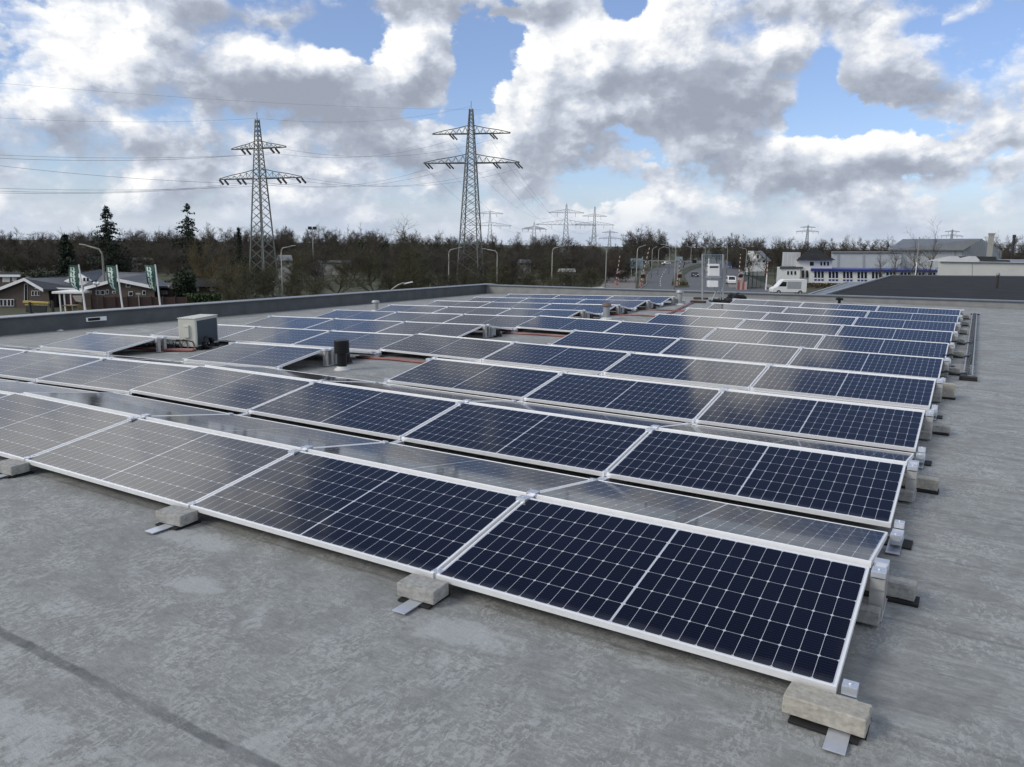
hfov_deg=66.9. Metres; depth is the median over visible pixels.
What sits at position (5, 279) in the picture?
window
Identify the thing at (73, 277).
banner flag
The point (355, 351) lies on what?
solar panel
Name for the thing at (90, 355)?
solar panel
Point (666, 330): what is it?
solar panel
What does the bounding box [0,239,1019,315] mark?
ground
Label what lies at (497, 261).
street lamp
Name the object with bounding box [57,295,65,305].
porch window
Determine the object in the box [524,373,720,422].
solar panel
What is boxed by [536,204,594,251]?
distant pylon
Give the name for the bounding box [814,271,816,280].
window
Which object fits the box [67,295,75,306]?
door
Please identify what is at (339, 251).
bare tree
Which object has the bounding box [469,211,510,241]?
distant pylon
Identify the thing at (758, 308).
solar panel
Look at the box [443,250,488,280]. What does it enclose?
bare tree
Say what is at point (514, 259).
bare tree
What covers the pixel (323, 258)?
bare tree
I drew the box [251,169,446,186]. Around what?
power cable
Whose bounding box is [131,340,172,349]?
pipe bracket
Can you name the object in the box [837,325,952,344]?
solar panel
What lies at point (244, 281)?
bare shrub
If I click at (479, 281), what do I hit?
bare shrub
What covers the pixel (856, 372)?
solar panel
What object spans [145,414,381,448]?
solar panel
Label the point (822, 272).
window
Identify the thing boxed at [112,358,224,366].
solar panel
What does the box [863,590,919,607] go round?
rubber mat
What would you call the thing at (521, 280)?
bare shrub
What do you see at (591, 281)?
bare shrub
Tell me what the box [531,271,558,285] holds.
bare shrub
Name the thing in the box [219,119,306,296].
transmission pylon
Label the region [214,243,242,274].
bare tree
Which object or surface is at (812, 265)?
office block
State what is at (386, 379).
panel stand
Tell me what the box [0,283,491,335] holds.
roof parapet
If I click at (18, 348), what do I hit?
solar panel
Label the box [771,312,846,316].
solar panel
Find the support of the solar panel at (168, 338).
on the panel stand
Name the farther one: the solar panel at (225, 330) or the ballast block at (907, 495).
the solar panel at (225, 330)
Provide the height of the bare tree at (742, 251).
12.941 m
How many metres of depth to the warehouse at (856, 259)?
228.90 m
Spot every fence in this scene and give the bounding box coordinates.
[90,296,187,309]
[743,271,765,288]
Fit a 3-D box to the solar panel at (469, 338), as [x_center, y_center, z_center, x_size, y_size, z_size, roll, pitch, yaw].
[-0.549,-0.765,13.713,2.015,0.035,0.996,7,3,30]
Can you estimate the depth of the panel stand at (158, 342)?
13.89 m
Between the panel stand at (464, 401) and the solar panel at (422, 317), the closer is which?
the panel stand at (464, 401)
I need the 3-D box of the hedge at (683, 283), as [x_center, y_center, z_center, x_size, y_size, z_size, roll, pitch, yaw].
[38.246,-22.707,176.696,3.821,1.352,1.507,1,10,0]
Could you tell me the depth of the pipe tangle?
14.13 m
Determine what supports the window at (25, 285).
in the brick school
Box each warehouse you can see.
[831,251,902,267]
[888,233,1001,269]
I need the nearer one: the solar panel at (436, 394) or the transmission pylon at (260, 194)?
the solar panel at (436, 394)
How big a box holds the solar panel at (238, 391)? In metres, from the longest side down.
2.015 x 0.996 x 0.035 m
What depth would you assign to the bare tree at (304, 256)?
153.01 m
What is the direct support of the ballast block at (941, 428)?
on the rubber mat at (939, 433)
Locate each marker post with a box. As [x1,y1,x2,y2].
[765,262,767,289]
[915,237,919,274]
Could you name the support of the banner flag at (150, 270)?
on the ground
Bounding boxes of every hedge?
[183,293,221,302]
[671,281,687,284]
[774,282,839,287]
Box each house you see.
[0,272,20,286]
[277,255,292,281]
[315,260,350,274]
[517,259,530,278]
[744,251,770,274]
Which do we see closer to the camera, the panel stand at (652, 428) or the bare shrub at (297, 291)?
the panel stand at (652, 428)
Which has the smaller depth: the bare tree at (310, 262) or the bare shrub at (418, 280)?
the bare shrub at (418, 280)
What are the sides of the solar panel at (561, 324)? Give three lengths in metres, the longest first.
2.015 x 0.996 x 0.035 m
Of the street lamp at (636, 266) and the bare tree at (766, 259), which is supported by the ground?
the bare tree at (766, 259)
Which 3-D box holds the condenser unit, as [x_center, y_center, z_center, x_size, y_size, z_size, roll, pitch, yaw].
[-5.856,-0.960,14.482,0.420,0.596,0.855,2,10,7]
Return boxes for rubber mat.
[155,522,190,529]
[398,597,439,609]
[690,300,705,302]
[693,297,707,299]
[788,715,859,745]
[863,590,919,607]
[901,486,938,494]
[932,432,948,435]
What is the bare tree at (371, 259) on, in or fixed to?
on the ground
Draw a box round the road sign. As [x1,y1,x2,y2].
[631,258,642,281]
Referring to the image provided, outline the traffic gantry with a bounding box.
[641,257,701,280]
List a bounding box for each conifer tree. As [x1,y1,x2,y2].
[51,233,81,275]
[85,205,136,271]
[165,203,210,282]
[234,228,243,260]
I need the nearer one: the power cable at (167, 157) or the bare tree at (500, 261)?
the power cable at (167, 157)
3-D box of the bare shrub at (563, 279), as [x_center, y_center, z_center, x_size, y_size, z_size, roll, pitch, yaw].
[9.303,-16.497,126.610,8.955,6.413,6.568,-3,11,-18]
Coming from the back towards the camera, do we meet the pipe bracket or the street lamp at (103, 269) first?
the street lamp at (103, 269)
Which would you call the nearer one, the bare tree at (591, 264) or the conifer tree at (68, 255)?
the conifer tree at (68, 255)
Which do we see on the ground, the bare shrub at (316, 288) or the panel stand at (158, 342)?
the bare shrub at (316, 288)
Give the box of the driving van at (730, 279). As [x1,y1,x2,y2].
[726,276,735,283]
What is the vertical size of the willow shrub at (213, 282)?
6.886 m
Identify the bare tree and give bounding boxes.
[0,234,23,265]
[0,247,28,271]
[34,240,60,270]
[70,235,81,261]
[79,251,101,270]
[101,243,147,272]
[125,240,162,271]
[130,247,159,271]
[140,243,182,271]
[151,240,205,277]
[180,238,223,278]
[201,245,221,269]
[210,245,236,268]
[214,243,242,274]
[221,254,258,292]
[235,247,268,272]
[244,250,283,268]
[261,255,296,277]
[270,241,328,280]
[275,247,311,293]
[287,239,311,268]
[295,252,337,293]
[298,241,331,279]
[304,244,336,280]
[309,246,349,267]
[317,238,369,292]
[330,239,347,259]
[339,236,392,290]
[342,246,378,279]
[352,233,390,269]
[356,242,383,274]
[370,245,400,285]
[384,214,443,287]
[386,241,432,286]
[397,239,428,254]
[413,242,459,275]
[422,236,478,285]
[424,251,461,285]
[437,243,502,284]
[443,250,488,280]
[471,241,489,274]
[479,243,500,260]
[480,250,507,279]
[489,248,512,283]
[494,246,533,276]
[495,256,537,284]
[515,250,543,282]
[522,244,566,282]
[537,245,564,280]
[539,248,571,284]
[563,244,604,285]
[576,241,616,282]
[588,249,625,282]
[619,249,638,276]
[730,239,749,266]
[755,236,772,270]
[769,250,780,278]
[770,236,786,266]
[822,241,861,255]
[871,236,892,250]
[871,244,889,276]
[876,233,910,276]
[895,229,924,274]
[905,220,945,274]
[991,229,1012,258]
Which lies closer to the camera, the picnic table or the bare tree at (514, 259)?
the picnic table
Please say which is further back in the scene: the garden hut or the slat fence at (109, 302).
the garden hut
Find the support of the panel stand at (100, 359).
on the roof deck
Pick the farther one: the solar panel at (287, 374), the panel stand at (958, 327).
the panel stand at (958, 327)
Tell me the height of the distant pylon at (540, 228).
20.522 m
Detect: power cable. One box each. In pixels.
[2,156,226,160]
[3,83,467,109]
[3,183,298,189]
[6,166,251,183]
[6,185,220,192]
[9,154,262,157]
[10,118,253,121]
[21,185,234,193]
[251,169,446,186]
[261,142,443,157]
[280,140,488,156]
[286,170,489,186]
[302,170,510,185]
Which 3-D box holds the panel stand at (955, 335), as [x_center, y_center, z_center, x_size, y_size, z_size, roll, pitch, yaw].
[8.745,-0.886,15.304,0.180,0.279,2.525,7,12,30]
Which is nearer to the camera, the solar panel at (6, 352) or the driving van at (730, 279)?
the solar panel at (6, 352)
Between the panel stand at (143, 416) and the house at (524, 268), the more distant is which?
the house at (524, 268)
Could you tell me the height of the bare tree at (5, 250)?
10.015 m
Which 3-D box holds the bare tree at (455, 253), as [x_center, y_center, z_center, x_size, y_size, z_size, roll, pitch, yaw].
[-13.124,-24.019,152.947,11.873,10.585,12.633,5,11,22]
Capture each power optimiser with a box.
[334,353,352,363]
[490,327,501,337]
[586,312,593,318]
[621,307,627,313]
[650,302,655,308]
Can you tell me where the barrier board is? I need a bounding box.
[736,281,746,289]
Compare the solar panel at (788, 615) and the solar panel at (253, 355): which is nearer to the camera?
the solar panel at (788, 615)
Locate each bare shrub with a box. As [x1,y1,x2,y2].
[214,265,261,298]
[238,258,283,297]
[252,264,298,297]
[277,276,306,295]
[278,268,324,293]
[299,275,330,294]
[378,266,410,289]
[380,269,414,288]
[392,264,436,288]
[417,270,444,286]
[431,279,454,286]
[442,263,478,285]
[451,270,490,284]
[477,261,514,284]
[512,262,541,285]
[528,274,544,285]
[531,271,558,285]
[542,262,586,286]
[555,268,586,286]
[578,264,604,286]
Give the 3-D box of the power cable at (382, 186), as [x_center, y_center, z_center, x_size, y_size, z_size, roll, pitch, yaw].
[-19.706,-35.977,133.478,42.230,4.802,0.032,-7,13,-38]
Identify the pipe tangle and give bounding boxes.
[141,339,195,350]
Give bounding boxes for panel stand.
[0,413,248,477]
[35,357,183,383]
[107,336,166,354]
[145,440,402,533]
[247,379,387,416]
[277,347,381,368]
[382,357,473,382]
[392,476,607,614]
[399,399,524,444]
[482,324,517,337]
[522,371,604,401]
[580,310,602,318]
[597,304,635,317]
[602,422,696,481]
[630,300,662,311]
[659,296,685,306]
[693,387,747,424]
[748,363,773,389]
[822,529,903,755]
[884,453,924,554]
[912,409,937,468]
[924,378,945,419]
[941,357,950,379]
[942,342,954,366]
[953,331,957,350]
[956,322,960,330]
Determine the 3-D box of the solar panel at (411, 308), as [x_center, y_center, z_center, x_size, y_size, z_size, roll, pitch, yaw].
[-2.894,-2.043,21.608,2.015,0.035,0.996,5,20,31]
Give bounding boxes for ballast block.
[0,459,29,475]
[156,505,197,526]
[397,573,448,604]
[782,681,871,737]
[856,603,880,625]
[865,570,917,601]
[898,488,913,501]
[901,473,939,490]
[919,430,930,439]
[921,422,950,432]
[932,395,940,401]
[933,389,954,397]
[934,382,954,390]
[941,366,959,372]
[947,350,963,355]
[955,329,966,333]
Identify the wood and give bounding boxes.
[0,221,1023,281]
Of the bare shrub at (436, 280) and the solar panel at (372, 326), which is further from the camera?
the bare shrub at (436, 280)
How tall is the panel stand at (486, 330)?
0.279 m
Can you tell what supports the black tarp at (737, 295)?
on the roof deck
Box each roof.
[808,282,861,293]
[823,275,1023,299]
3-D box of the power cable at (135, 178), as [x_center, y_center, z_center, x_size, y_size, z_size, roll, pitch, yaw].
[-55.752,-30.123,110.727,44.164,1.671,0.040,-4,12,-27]
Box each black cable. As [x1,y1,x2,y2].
[941,369,969,374]
[943,353,970,357]
[948,340,972,343]
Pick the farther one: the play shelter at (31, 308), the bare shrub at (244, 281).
the bare shrub at (244, 281)
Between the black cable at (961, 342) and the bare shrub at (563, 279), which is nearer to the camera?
the black cable at (961, 342)
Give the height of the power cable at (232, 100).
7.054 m
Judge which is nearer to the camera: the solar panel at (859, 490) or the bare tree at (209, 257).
the solar panel at (859, 490)
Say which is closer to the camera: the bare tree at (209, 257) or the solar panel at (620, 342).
the solar panel at (620, 342)
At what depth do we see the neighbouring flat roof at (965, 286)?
68.26 m
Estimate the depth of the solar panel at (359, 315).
19.75 m
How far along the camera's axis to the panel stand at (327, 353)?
11.88 m
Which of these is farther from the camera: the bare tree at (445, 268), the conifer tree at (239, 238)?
the conifer tree at (239, 238)
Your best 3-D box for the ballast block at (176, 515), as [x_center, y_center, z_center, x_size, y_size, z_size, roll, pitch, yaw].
[-2.226,0.877,5.148,0.232,0.077,0.147,6,11,25]
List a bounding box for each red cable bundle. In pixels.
[126,347,195,351]
[355,355,425,362]
[502,332,565,336]
[610,313,654,316]
[638,309,685,311]
[667,302,693,313]
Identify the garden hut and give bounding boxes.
[195,277,230,293]
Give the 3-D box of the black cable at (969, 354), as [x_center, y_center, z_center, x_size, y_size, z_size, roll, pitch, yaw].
[7.671,-0.494,13.226,1.366,0.128,0.153,-9,14,-42]
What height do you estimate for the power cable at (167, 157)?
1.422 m
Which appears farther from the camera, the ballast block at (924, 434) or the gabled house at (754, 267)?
the gabled house at (754, 267)
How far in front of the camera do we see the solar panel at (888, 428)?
7.76 m
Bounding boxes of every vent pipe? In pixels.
[333,339,350,370]
[371,300,379,310]
[600,303,611,319]
[675,290,683,304]
[995,273,999,287]
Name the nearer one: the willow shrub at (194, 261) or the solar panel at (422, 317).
the solar panel at (422, 317)
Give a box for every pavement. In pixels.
[601,261,653,288]
[728,276,772,287]
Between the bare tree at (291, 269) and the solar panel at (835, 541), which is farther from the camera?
the bare tree at (291, 269)
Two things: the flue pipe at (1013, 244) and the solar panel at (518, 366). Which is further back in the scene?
the flue pipe at (1013, 244)
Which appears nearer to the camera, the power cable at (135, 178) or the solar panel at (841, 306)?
the solar panel at (841, 306)
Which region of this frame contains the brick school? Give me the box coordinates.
[0,269,173,311]
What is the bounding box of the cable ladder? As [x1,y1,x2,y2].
[959,312,979,381]
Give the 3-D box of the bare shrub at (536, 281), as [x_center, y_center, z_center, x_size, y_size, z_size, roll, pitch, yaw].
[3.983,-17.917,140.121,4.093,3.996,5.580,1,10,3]
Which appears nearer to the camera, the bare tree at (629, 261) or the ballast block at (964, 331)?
the ballast block at (964, 331)
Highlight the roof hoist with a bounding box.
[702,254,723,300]
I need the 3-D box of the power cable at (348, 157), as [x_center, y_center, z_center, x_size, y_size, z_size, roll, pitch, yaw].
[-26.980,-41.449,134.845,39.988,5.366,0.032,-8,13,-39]
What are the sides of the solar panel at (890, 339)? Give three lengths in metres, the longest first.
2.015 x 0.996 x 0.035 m
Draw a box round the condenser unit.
[177,314,218,349]
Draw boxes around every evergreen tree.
[11,270,55,281]
[41,273,67,276]
[171,267,197,296]
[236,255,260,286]
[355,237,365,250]
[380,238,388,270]
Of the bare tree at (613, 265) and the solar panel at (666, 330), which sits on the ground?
the bare tree at (613, 265)
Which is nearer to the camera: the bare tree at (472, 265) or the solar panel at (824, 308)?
the solar panel at (824, 308)
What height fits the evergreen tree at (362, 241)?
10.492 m
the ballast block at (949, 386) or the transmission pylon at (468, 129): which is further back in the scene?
the transmission pylon at (468, 129)
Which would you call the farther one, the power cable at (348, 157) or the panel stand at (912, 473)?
the power cable at (348, 157)
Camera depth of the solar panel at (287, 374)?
9.80 m
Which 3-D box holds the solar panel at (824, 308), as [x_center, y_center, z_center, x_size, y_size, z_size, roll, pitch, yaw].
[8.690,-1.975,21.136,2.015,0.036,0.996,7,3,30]
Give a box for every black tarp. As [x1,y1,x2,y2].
[709,297,731,302]
[726,292,746,298]
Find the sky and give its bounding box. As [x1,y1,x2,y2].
[0,0,1023,252]
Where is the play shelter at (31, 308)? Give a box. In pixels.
[23,301,54,313]
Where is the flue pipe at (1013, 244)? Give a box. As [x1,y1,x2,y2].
[1010,235,1015,258]
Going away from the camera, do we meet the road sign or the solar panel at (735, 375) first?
the solar panel at (735, 375)
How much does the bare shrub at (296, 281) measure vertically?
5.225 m
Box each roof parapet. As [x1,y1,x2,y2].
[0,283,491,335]
[486,284,1023,309]
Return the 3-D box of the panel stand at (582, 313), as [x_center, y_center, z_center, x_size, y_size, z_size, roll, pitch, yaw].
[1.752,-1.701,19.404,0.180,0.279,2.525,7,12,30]
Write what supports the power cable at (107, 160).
hanging from the transmission pylon at (260, 194)
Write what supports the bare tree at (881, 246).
on the ground
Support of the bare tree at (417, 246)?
on the ground
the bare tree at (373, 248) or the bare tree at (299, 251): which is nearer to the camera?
the bare tree at (299, 251)
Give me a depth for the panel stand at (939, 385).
9.58 m
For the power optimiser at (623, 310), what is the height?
0.240 m
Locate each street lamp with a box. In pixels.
[79,244,105,281]
[281,245,294,296]
[391,281,412,289]
[448,247,461,283]
[482,248,497,282]
[551,246,561,284]
[589,245,606,287]
[635,245,645,288]
[661,244,675,289]
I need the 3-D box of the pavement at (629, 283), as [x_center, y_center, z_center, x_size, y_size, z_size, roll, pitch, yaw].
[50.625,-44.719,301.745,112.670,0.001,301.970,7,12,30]
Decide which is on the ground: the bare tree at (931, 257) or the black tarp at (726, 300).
the bare tree at (931, 257)
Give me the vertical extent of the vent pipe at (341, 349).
0.450 m
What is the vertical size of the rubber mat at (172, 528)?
0.012 m
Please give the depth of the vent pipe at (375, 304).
23.71 m
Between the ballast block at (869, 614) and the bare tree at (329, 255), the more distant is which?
the bare tree at (329, 255)
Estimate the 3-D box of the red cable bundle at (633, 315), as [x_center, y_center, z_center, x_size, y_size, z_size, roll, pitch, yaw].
[3.713,-1.800,20.720,2.402,0.056,0.157,7,12,31]
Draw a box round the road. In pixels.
[639,259,769,292]
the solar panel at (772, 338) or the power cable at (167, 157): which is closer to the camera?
the solar panel at (772, 338)
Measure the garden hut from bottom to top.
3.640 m
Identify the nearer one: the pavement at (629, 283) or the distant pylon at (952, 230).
the pavement at (629, 283)
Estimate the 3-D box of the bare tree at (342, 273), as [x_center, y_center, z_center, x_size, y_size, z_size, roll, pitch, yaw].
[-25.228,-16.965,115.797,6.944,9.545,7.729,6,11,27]
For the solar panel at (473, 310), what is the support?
on the panel stand
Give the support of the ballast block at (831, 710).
on the roof deck
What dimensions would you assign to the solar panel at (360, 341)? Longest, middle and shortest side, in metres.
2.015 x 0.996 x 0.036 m
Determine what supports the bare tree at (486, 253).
on the ground
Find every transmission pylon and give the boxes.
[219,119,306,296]
[423,108,522,283]
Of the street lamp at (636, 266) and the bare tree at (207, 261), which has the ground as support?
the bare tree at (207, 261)
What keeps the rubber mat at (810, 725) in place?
on the roof deck
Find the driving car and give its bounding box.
[691,272,698,276]
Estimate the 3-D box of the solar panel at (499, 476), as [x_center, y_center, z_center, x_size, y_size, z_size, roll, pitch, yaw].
[-0.498,0.637,5.984,2.015,0.035,0.996,7,3,30]
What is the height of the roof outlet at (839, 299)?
0.210 m
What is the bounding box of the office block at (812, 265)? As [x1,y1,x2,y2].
[776,249,937,284]
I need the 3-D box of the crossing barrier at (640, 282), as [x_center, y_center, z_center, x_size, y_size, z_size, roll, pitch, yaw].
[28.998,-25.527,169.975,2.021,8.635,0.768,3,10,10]
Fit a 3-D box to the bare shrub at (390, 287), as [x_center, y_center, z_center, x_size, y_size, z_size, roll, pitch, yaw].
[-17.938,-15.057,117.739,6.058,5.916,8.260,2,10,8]
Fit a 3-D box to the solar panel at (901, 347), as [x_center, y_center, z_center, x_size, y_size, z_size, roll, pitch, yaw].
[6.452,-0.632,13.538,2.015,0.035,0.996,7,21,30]
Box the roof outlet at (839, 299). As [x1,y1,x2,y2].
[836,297,842,303]
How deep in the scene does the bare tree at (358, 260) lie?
181.68 m
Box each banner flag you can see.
[69,264,85,309]
[106,265,122,307]
[145,264,160,304]
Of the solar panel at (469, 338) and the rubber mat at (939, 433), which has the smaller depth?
the rubber mat at (939, 433)
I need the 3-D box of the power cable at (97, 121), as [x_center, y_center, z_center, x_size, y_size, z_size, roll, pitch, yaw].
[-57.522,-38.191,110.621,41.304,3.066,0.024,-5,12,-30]
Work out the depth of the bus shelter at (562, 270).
144.56 m
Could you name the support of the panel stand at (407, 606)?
on the roof deck
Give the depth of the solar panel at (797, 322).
16.92 m
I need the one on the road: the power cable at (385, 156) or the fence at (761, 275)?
the fence at (761, 275)
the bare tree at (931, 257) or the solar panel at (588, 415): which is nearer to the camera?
the solar panel at (588, 415)
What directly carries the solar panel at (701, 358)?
on the panel stand
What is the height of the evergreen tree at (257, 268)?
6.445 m
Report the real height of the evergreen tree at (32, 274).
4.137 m
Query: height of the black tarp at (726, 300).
0.170 m
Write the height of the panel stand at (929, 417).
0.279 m
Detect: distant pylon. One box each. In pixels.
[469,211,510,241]
[522,224,546,244]
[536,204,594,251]
[575,207,612,247]
[598,231,617,250]
[796,225,818,247]
[941,229,960,238]
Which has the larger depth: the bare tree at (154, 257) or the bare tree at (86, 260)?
the bare tree at (86, 260)
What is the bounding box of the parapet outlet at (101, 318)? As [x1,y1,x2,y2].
[86,316,106,321]
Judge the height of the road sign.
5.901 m
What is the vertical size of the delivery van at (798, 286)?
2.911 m
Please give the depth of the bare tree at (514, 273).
133.39 m
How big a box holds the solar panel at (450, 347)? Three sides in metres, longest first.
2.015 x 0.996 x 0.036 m
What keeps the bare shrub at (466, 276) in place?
on the ground
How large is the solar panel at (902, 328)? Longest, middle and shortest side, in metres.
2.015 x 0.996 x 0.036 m
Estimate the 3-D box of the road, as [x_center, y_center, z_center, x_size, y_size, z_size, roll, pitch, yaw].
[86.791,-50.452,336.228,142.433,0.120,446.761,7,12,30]
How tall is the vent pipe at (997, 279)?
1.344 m
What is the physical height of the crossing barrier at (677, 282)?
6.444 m
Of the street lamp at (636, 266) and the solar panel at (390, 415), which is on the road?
the street lamp at (636, 266)
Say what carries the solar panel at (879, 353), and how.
on the panel stand
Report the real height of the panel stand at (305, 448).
0.279 m
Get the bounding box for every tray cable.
[967,313,974,369]
[970,313,975,362]
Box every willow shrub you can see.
[181,234,224,279]
[192,256,249,300]
[211,259,271,300]
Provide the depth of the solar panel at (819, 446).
6.70 m
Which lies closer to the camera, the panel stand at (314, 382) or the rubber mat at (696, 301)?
the panel stand at (314, 382)
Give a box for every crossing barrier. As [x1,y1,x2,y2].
[614,256,619,284]
[639,247,649,286]
[675,258,681,285]
[738,254,742,281]
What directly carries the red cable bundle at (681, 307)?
on the roof deck
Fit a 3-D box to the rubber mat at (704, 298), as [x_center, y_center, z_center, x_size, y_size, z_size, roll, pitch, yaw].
[6.829,-3.080,28.043,0.480,0.070,0.240,7,12,30]
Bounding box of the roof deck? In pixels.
[0,294,1023,766]
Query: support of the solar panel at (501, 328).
on the panel stand
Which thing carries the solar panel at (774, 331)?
on the panel stand
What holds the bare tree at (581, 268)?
on the ground
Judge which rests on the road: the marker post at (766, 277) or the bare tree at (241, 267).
the marker post at (766, 277)
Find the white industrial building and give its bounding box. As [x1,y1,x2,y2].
[928,256,1023,275]
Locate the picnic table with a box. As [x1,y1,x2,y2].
[62,305,82,310]
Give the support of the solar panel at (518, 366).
on the panel stand at (561, 373)
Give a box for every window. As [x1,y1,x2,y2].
[3,277,9,281]
[24,284,27,300]
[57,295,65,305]
[801,270,804,277]
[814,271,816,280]
[821,271,823,280]
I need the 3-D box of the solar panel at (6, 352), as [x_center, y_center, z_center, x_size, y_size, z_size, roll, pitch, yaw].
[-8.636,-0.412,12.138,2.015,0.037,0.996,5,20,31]
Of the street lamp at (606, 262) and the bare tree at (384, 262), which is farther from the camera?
the bare tree at (384, 262)
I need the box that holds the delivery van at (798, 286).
[769,279,806,293]
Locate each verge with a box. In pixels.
[625,267,648,275]
[672,264,706,286]
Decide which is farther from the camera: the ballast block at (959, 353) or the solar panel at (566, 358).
the ballast block at (959, 353)
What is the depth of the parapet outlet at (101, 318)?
19.24 m
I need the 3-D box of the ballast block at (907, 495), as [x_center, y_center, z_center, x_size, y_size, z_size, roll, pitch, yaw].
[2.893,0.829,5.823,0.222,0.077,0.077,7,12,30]
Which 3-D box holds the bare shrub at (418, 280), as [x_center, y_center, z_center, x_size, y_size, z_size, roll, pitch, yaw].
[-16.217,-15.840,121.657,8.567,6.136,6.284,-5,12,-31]
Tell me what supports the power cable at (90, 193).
hanging from the transmission pylon at (260, 194)
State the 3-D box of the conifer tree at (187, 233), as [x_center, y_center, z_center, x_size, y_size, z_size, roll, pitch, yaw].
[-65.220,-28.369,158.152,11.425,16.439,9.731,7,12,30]
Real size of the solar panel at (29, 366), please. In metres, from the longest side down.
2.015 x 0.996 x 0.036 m
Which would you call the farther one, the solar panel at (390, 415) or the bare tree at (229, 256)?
the bare tree at (229, 256)
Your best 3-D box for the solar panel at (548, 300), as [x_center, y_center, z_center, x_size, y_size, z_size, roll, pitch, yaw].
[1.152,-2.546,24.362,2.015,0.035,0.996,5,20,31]
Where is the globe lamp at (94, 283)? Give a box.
[93,282,99,308]
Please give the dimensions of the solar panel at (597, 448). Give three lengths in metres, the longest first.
2.015 x 0.996 x 0.036 m
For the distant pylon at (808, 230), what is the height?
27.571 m
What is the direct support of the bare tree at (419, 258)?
on the ground
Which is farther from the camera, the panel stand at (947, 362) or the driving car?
the driving car
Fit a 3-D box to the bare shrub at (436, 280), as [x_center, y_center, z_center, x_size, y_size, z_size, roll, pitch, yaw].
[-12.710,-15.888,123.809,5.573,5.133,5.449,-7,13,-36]
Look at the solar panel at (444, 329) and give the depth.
15.74 m
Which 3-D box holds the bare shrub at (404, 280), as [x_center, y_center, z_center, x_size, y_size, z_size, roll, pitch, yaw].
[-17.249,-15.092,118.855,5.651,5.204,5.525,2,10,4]
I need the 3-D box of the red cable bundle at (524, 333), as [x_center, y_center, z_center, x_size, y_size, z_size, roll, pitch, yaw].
[0.832,-0.978,15.969,2.402,0.066,0.157,7,12,31]
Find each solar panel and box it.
[0,346,81,352]
[0,348,22,357]
[0,351,99,381]
[0,381,92,393]
[0,393,131,460]
[24,392,225,416]
[25,418,291,507]
[34,350,161,359]
[36,359,193,393]
[40,333,154,353]
[100,333,178,339]
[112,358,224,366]
[130,366,310,412]
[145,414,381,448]
[152,325,252,338]
[184,343,321,368]
[190,451,519,577]
[205,365,371,381]
[218,327,326,345]
[239,342,368,353]
[243,316,330,328]
[248,382,456,439]
[292,331,410,351]
[305,319,401,332]
[308,442,589,494]
[314,310,393,319]
[322,381,510,401]
[342,331,410,334]
[375,305,445,312]
[376,312,460,322]
[377,322,483,336]
[380,334,510,360]
[387,359,558,399]
[402,403,647,476]
[408,321,509,329]
[419,333,520,342]
[424,301,488,306]
[434,307,508,314]
[436,358,593,373]
[436,498,869,693]
[444,314,534,328]
[467,314,535,316]
[468,297,525,301]
[469,401,683,427]
[481,302,548,308]
[482,343,627,373]
[498,308,579,316]
[504,294,558,297]
[514,308,597,314]
[516,316,619,331]
[518,298,582,303]
[518,342,621,351]
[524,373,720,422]
[536,480,887,567]
[540,315,614,320]
[541,304,615,313]
[551,331,676,354]
[554,295,611,299]
[554,303,630,308]
[568,372,732,389]
[577,299,645,308]
[577,330,670,337]
[604,353,766,389]
[605,321,714,339]
[607,296,670,303]
[607,429,905,527]
[634,352,767,364]
[646,314,743,327]
[658,424,913,465]
[660,339,798,365]
[680,308,767,319]
[683,338,792,346]
[696,390,924,451]
[703,328,822,347]
[707,303,786,312]
[719,327,823,334]
[728,389,926,413]
[730,299,802,306]
[736,320,841,334]
[748,319,838,324]
[751,366,935,408]
[762,313,855,324]
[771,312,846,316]
[773,365,936,381]
[783,307,867,317]
[788,348,942,378]
[797,307,863,310]
[800,302,877,310]
[810,348,943,362]
[816,335,948,358]
[831,335,948,347]
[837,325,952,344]
[847,325,952,336]
[853,317,955,332]
[866,311,958,324]
[877,306,960,314]
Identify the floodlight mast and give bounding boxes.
[308,226,316,251]
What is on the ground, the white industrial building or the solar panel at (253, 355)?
the white industrial building
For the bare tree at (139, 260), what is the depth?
185.84 m
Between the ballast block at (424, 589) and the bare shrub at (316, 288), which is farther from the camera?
the bare shrub at (316, 288)
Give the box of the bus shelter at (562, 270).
[556,269,576,284]
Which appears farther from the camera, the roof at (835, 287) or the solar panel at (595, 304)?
the roof at (835, 287)
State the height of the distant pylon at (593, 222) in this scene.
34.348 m
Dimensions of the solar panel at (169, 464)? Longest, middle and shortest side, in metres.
2.015 x 0.996 x 0.035 m
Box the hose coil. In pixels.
[201,336,213,348]
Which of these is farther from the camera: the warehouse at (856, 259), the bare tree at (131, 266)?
the warehouse at (856, 259)
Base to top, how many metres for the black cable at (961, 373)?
0.128 m
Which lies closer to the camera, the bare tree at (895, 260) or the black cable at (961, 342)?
the black cable at (961, 342)
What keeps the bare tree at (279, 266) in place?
on the ground
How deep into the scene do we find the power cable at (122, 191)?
113.87 m
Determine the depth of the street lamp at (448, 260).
126.34 m
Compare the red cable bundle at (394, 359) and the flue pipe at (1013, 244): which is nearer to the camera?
the red cable bundle at (394, 359)
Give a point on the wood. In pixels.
(281, 241)
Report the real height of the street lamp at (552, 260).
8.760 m
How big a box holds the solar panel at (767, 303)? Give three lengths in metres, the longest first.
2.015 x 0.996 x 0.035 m
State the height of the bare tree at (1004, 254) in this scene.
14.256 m
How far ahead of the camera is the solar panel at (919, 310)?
21.23 m
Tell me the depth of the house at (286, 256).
170.50 m
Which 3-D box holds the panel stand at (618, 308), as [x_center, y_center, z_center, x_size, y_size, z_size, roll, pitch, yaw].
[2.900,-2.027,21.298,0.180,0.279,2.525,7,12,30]

